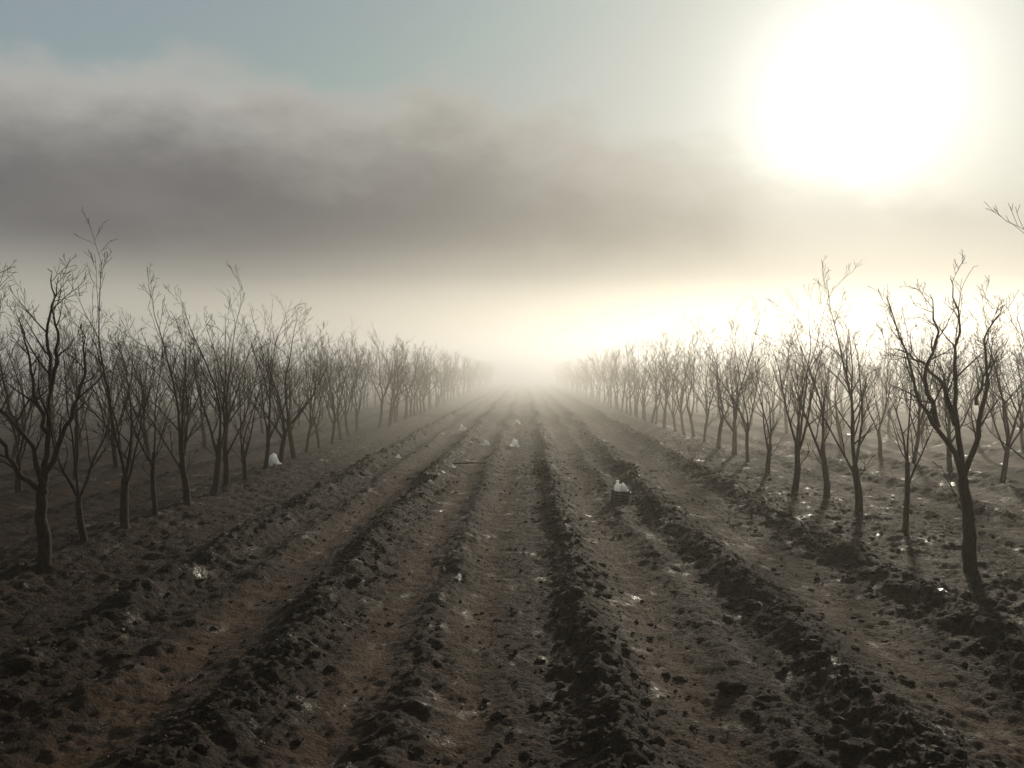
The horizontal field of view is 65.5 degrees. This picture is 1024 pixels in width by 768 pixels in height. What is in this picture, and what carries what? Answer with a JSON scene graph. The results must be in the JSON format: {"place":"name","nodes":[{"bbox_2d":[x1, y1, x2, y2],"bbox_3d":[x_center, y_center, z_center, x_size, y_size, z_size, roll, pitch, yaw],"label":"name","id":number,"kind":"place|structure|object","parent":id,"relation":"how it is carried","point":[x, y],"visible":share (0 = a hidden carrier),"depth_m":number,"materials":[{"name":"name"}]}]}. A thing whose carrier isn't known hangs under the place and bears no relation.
{"place":"outdoors","nodes":[
{"label":"outdoors","id":0,"kind":"place"},
{"bbox_2d":[0,373,1023,767],"bbox_3d":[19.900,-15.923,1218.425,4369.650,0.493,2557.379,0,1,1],"label":"ground","id":1,"kind":"structure","parent":0,"point":[534,403],"depth_m":9.18,"materials":[{"name":"soil"}]},
{"bbox_2d":[0,263,18,423],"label":"bare tree","id":2,"kind":"object","parent":1,"relation":"on","point":[2,338],"visible":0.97,"depth_m":9.29,"materials":[{"name":"brown plant"}]},
{"bbox_2d":[10,654,36,672],"bbox_3d":[-3.981,2.275,6.484,0.191,0.122,0.163,3,6,-16],"label":"earth lump","id":3,"kind":"object","parent":1,"relation":"on","point":[21,663],"visible":0.98,"depth_m":6.43,"materials":[{"name":"soil"}]},
{"bbox_2d":[0,253,120,568],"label":"bare tree","id":4,"kind":"object","parent":1,"relation":"on","point":[44,555],"visible":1,"depth_m":9.70,"materials":[{"name":"brown plant"}]},
{"bbox_2d":[16,310,138,542],"bbox_3d":[-6.152,0.659,11.145,1.167,3.427,2.066,0,1,-1],"label":"bare tree","id":5,"kind":"object","parent":1,"relation":"on","point":[81,524],"visible":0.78,"depth_m":11.10,"materials":[{"name":"brown plant"}]},
{"bbox_2d":[19,210,183,528],"bbox_3d":[-5.899,-0.070,11.833,2.124,4.881,1.720,0,1,-1],"label":"bare tree","id":6,"kind":"object","parent":1,"relation":"on","point":[124,510],"visible":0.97,"depth_m":11.86,"materials":[{"name":"brown plant"}]},
{"bbox_2d":[88,314,196,514],"bbox_3d":[-5.864,0.554,13.051,0.968,3.516,1.861,0,1,15],"label":"bare tree","id":7,"kind":"object","parent":1,"relation":"on","point":[152,461],"visible":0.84,"depth_m":13.12,"materials":[{"name":"brown plant"}]},
{"bbox_2d":[84,264,216,504],"bbox_3d":[-6.160,0.097,14.024,1.969,4.470,1.618,0,1,20],"label":"bare tree","id":8,"kind":"object","parent":1,"relation":"on","point":[182,442],"visible":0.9,"depth_m":14.14,"materials":[{"name":"brown plant"}]},
{"bbox_2d":[163,285,262,495],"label":"bare tree","id":9,"kind":"object","parent":1,"relation":"on","point":[218,448],"visible":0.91,"depth_m":15.77,"materials":[{"name":"brown plant"}]},
{"bbox_2d":[187,261,276,486],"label":"bare tree","id":10,"kind":"object","parent":1,"relation":"on","point":[225,460],"visible":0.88,"depth_m":16.45,"materials":[{"name":"brown plant"}]},
{"bbox_2d":[218,294,314,478],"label":"bare tree","id":11,"kind":"object","parent":1,"relation":"on","point":[244,463],"visible":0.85,"depth_m":17.73,"materials":[{"name":"brown plant"}]},
{"bbox_2d":[268,453,281,465],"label":"plastic litter","id":12,"kind":"object","parent":1,"relation":"on","point":[273,458],"visible":0.94,"depth_m":20.15,"materials":[{"name":"white plastic"}]},
{"bbox_2d":[234,300,321,469],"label":"bare tree","id":13,"kind":"object","parent":1,"relation":"on","point":[268,438],"visible":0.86,"depth_m":19.44,"materials":[{"name":"brown plant"}]},
{"bbox_2d":[225,303,338,463],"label":"bare tree","id":14,"kind":"object","parent":1,"relation":"on","point":[283,436],"visible":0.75,"depth_m":20.58,"materials":[{"name":"brown plant"}]},
{"bbox_2d":[251,306,347,458],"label":"bare tree","id":15,"kind":"object","parent":1,"relation":"on","point":[292,446],"visible":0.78,"depth_m":21.90,"materials":[{"name":"brown plant"}]},
{"bbox_2d":[257,311,344,452],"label":"bare tree","id":16,"kind":"object","parent":1,"relation":"on","point":[310,421],"visible":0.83,"depth_m":23.59,"materials":[{"name":"brown plant"}]},
{"bbox_2d":[288,319,334,448],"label":"bare tree","id":17,"kind":"object","parent":1,"relation":"on","point":[317,433],"visible":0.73,"depth_m":25.11,"materials":[{"name":"brown plant"}]},
{"bbox_2d":[309,321,374,443],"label":"bare tree","id":18,"kind":"object","parent":1,"relation":"on","point":[334,418],"visible":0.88,"depth_m":26.69,"materials":[{"name":"brown plant"}]},
{"bbox_2d":[318,337,367,439],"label":"bare tree","id":19,"kind":"object","parent":1,"relation":"on","point":[339,427],"visible":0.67,"depth_m":28.67,"materials":[{"name":"brown plant"}]},
{"bbox_2d":[324,334,366,435],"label":"bare tree","id":20,"kind":"object","parent":1,"relation":"on","point":[346,425],"visible":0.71,"depth_m":30.45,"materials":[{"name":"brown plant"}]},
{"bbox_2d":[330,320,373,431],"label":"bare tree","id":21,"kind":"object","parent":1,"relation":"on","point":[356,418],"visible":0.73,"depth_m":32.30,"materials":[{"name":"brown plant"}]},
{"bbox_2d":[458,424,466,430],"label":"plastic litter","id":22,"kind":"object","parent":1,"relation":"on","point":[461,428],"visible":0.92,"depth_m":32.19,"materials":[{"name":"white plastic"}]},
{"bbox_2d":[453,456,489,463],"bbox_3d":[-1.216,2.079,21.811,1.199,0.257,0.202,0,1,-8],"label":"fallen branch","id":23,"kind":"object","parent":1,"relation":"on","point":[460,462],"visible":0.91,"depth_m":21.75,"materials":[{"name":"brown wood"}]},
{"bbox_2d":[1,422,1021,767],"bbox_3d":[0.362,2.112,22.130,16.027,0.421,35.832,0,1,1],"label":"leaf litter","id":24,"kind":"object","parent":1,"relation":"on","point":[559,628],"visible":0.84,"depth_m":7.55,"materials":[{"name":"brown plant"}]},
{"bbox_2d":[0,265,1023,492],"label":"distant orchard trees","id":25,"kind":"object","parent":1,"relation":"on","point":[422,377],"visible":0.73,"depth_m":34.40,"materials":[{"name":"brown plant"}]},
{"bbox_2d":[0,427,1023,767],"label":"soil clods","id":26,"kind":"object","parent":1,"relation":"on","point":[144,759],"visible":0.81,"depth_m":7.08,"materials":[{"name":"brown soil"}]},
{"bbox_2d":[510,438,518,446],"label":"plastic litter","id":27,"kind":"object","parent":1,"relation":"on","point":[514,443],"visible":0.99,"depth_m":27.05,"materials":[{"name":"white plastic"}]},
{"bbox_2d":[611,482,630,501],"bbox_3d":[2.131,2.106,15.501,0.344,0.392,0.257,2,3,-13],"label":"plastic crate","id":28,"kind":"object","parent":1,"relation":"on","point":[623,495],"visible":0.95,"depth_m":15.40,"materials":[{"name":"black plastic"}]},
{"bbox_2d":[614,480,622,491],"bbox_3d":[2.066,2.078,15.491,0.161,0.415,0.140,-1,1,-36],"label":"plastic jug","id":29,"kind":"object","parent":28,"relation":"in","point":[617,486],"visible":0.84,"depth_m":15.44,"materials":[{"name":"white plastic"}]},
{"bbox_2d":[648,319,704,434],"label":"bare tree","id":30,"kind":"object","parent":1,"relation":"on","point":[680,410],"visible":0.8,"depth_m":30.36,"materials":[{"name":"brown plant"}]},
{"bbox_2d":[654,339,698,431],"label":"bare tree","id":31,"kind":"object","parent":1,"relation":"on","point":[674,421],"visible":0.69,"depth_m":32.11,"materials":[{"name":"brown plant"}]},
{"bbox_2d":[659,311,706,436],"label":"bare tree","id":32,"kind":"object","parent":1,"relation":"on","point":[691,414],"visible":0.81,"depth_m":28.48,"materials":[{"name":"brown plant"}]},
{"bbox_2d":[663,313,746,441],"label":"bare tree","id":33,"kind":"object","parent":1,"relation":"on","point":[707,410],"visible":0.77,"depth_m":26.73,"materials":[{"name":"brown plant"}]},
{"bbox_2d":[693,313,771,462],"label":"bare tree","id":34,"kind":"object","parent":1,"relation":"on","point":[747,427],"visible":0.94,"depth_m":21.18,"materials":[{"name":"brown plant"}]},
{"bbox_2d":[703,325,762,448],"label":"bare tree","id":35,"kind":"object","parent":1,"relation":"on","point":[718,444],"visible":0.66,"depth_m":24.41,"materials":[{"name":"brown plant"}]},
{"bbox_2d":[718,678,747,693],"bbox_3d":[1.786,2.457,6.430,0.242,0.135,0.176,3,6,-16],"label":"earth lump","id":36,"kind":"object","parent":1,"relation":"on","point":[729,686],"visible":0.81,"depth_m":6.38,"materials":[{"name":"soil"}]},
{"bbox_2d":[693,299,782,454],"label":"bare tree","id":37,"kind":"object","parent":1,"relation":"on","point":[734,426],"visible":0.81,"depth_m":22.70,"materials":[{"name":"brown plant"}]},
{"bbox_2d":[706,297,792,472],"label":"bare tree","id":38,"kind":"object","parent":1,"relation":"on","point":[769,454],"visible":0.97,"depth_m":18.83,"materials":[{"name":"brown plant"}]},
{"bbox_2d":[748,261,862,490],"bbox_3d":[6.032,-0.085,16.341,2.039,4.910,1.798,-1,1,-45],"label":"bare tree","id":39,"kind":"object","parent":1,"relation":"on","point":[797,471],"visible":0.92,"depth_m":16.36,"materials":[{"name":"brown plant"}]},
{"bbox_2d":[765,298,846,498],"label":"bare tree","id":40,"kind":"object","parent":1,"relation":"on","point":[826,479],"visible":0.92,"depth_m":15.55,"materials":[{"name":"brown plant"}]},
{"bbox_2d":[765,259,891,510],"bbox_3d":[5.534,0.055,13.674,1.660,4.588,2.021,0,1,-11],"label":"bare tree","id":41,"kind":"object","parent":1,"relation":"on","point":[857,487],"visible":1,"depth_m":13.50,"materials":[{"name":"brown plant"}]},
{"bbox_2d":[839,739,861,754],"bbox_3d":[2.271,2.440,5.338,0.147,0.084,0.123,3,6,-16],"label":"earth lump","id":42,"kind":"object","parent":1,"relation":"on","point":[848,746],"visible":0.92,"depth_m":5.30,"materials":[{"name":"soil"}]},
{"bbox_2d":[866,304,962,532],"bbox_3d":[5.784,0.584,11.841,0.968,3.516,1.861,0,1,-9],"label":"bare tree","id":43,"kind":"object","parent":1,"relation":"on","point":[905,523],"visible":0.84,"depth_m":11.78,"materials":[{"name":"brown plant"}]},
{"bbox_2d":[868,249,1017,572],"bbox_3d":[5.190,0.425,9.690,2.124,4.066,1.063,0,1,1],"label":"bare tree","id":44,"kind":"object","parent":1,"relation":"on","point":[969,544],"visible":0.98,"depth_m":9.61,"materials":[{"name":"brown plant"}]},
{"bbox_2d":[979,203,1023,458],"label":"bare tree","id":45,"kind":"object","parent":1,"relation":"on","point":[1009,318],"visible":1,"depth_m":8.31,"materials":[{"name":"brown plant"}]},
{"bbox_2d":[0,0,1023,372],"label":"sky","id":46,"kind":"structure","parent":0,"point":[524,186],"materials":[{"name":"grey"}]}
]}

